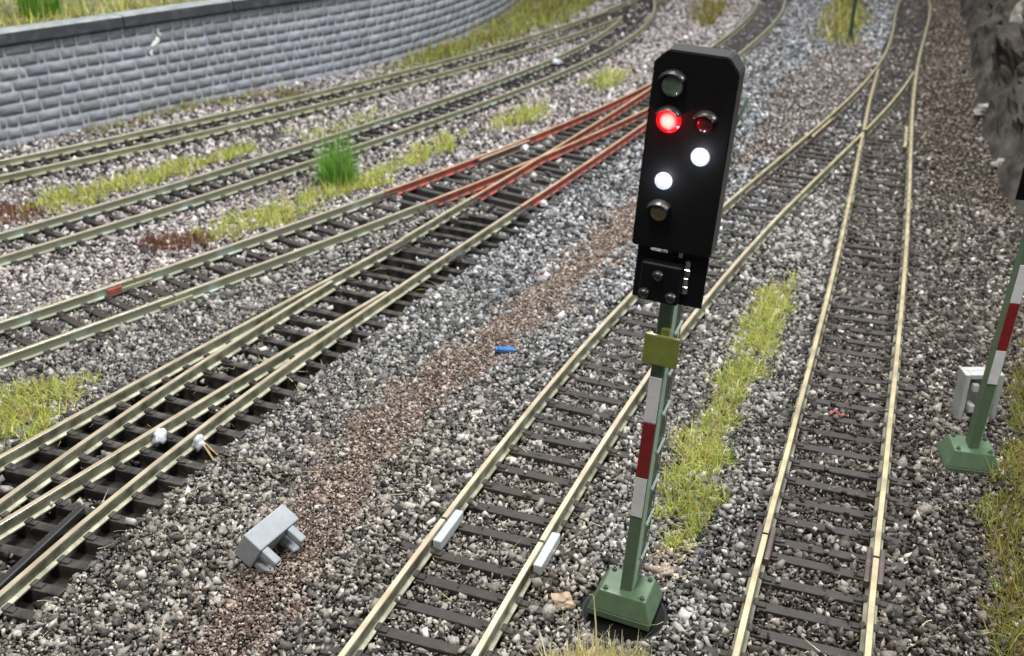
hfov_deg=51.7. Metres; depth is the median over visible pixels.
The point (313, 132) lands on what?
grass patch
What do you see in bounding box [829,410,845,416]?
red scrap
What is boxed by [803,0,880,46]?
grass patch
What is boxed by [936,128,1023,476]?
light signal
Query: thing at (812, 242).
ballast
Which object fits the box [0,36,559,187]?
railway track
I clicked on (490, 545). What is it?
ballast fines
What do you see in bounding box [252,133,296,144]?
rock
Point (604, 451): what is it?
railway track
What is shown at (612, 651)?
grass tuft
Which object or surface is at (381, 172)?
grass patch
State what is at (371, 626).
railway track
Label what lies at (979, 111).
rock
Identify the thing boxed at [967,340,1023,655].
grass patch
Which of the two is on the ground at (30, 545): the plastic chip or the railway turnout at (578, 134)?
the railway turnout at (578, 134)
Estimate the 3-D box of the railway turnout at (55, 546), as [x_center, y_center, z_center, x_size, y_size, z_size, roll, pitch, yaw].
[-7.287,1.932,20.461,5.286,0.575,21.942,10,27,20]
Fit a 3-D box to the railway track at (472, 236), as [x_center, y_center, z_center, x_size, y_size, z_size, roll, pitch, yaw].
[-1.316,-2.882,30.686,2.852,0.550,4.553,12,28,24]
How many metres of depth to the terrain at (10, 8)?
42.64 m
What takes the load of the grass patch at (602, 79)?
on the ballast
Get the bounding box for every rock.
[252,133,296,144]
[550,591,575,609]
[973,103,987,117]
[990,158,1004,167]
[1009,0,1023,25]
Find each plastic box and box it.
[234,504,305,574]
[950,367,1004,420]
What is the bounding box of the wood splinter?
[203,442,217,460]
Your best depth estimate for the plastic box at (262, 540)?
16.61 m
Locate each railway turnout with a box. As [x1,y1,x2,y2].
[0,239,476,648]
[380,82,651,216]
[528,0,671,50]
[737,0,937,213]
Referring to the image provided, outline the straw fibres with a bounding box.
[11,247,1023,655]
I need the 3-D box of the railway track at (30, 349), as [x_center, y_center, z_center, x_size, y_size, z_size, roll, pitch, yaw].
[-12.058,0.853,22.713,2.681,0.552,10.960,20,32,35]
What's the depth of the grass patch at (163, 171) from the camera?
34.31 m
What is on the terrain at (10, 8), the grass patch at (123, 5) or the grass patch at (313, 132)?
the grass patch at (123, 5)
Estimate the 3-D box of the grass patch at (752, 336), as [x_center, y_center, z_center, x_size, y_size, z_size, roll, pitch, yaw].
[4.812,0.848,22.267,1.815,0.705,13.482,10,27,19]
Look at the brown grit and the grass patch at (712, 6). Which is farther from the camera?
the grass patch at (712, 6)
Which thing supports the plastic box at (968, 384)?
on the ballast
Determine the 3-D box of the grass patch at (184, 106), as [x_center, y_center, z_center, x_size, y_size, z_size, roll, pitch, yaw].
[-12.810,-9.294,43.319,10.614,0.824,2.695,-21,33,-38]
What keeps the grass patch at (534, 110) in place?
on the ballast
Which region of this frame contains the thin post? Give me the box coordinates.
[845,0,856,42]
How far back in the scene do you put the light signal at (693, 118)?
12.94 m
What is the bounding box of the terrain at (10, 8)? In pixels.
[0,0,201,27]
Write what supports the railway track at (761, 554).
on the ground at (30, 545)
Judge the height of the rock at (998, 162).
0.378 m
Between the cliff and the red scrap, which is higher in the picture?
the cliff
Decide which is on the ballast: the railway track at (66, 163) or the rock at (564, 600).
the rock at (564, 600)
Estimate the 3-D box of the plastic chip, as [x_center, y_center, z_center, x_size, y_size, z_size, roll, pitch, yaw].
[-0.162,0.489,23.504,0.460,0.167,0.170,-5,26,-11]
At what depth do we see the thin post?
57.53 m
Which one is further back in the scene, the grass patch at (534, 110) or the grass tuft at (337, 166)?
the grass patch at (534, 110)
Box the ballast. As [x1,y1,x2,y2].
[0,0,1023,655]
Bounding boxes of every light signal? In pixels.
[575,43,749,650]
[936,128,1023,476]
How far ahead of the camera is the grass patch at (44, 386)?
21.19 m
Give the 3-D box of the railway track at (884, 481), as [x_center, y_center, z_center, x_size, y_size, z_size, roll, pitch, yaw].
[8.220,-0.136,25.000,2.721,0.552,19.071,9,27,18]
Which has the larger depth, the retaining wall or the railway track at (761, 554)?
the retaining wall
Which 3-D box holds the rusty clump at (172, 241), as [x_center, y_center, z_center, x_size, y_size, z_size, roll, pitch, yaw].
[-9.333,-2.624,29.506,2.398,0.689,1.684,0,25,0]
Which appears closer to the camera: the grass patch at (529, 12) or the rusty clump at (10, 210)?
the rusty clump at (10, 210)
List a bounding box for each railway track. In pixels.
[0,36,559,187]
[0,40,624,275]
[0,277,193,377]
[133,191,438,316]
[320,510,559,655]
[386,197,536,261]
[423,185,812,566]
[702,524,905,655]
[710,0,791,62]
[737,194,923,579]
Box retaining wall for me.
[0,0,521,150]
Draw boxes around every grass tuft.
[7,0,71,17]
[292,102,368,187]
[532,621,666,655]
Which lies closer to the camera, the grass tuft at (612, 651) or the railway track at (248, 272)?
the grass tuft at (612, 651)
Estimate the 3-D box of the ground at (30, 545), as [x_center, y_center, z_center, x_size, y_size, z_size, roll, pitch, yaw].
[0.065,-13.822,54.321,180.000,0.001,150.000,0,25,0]
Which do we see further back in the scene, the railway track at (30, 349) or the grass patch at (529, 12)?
the grass patch at (529, 12)
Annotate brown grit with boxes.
[109,191,637,655]
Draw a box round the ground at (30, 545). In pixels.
[0,1,1022,655]
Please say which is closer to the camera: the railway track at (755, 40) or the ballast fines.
the ballast fines
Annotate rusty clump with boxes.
[0,196,45,224]
[136,224,218,251]
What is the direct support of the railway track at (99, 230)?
on the ground at (30, 545)
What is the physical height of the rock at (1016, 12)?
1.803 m
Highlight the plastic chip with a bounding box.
[494,346,514,352]
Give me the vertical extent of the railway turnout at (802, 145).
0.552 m
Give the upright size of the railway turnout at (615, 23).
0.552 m
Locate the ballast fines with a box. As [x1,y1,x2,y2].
[0,279,1023,655]
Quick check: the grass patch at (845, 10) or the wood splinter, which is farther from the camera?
the grass patch at (845, 10)
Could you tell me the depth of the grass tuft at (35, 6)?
40.59 m
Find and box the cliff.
[958,0,1023,226]
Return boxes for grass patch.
[0,0,199,26]
[0,359,108,452]
[15,138,259,215]
[80,76,315,134]
[188,125,466,243]
[278,105,391,141]
[366,0,601,76]
[481,92,554,132]
[575,56,639,91]
[646,266,800,558]
[687,0,732,29]
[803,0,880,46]
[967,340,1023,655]
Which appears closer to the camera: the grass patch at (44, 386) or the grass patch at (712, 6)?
the grass patch at (44, 386)

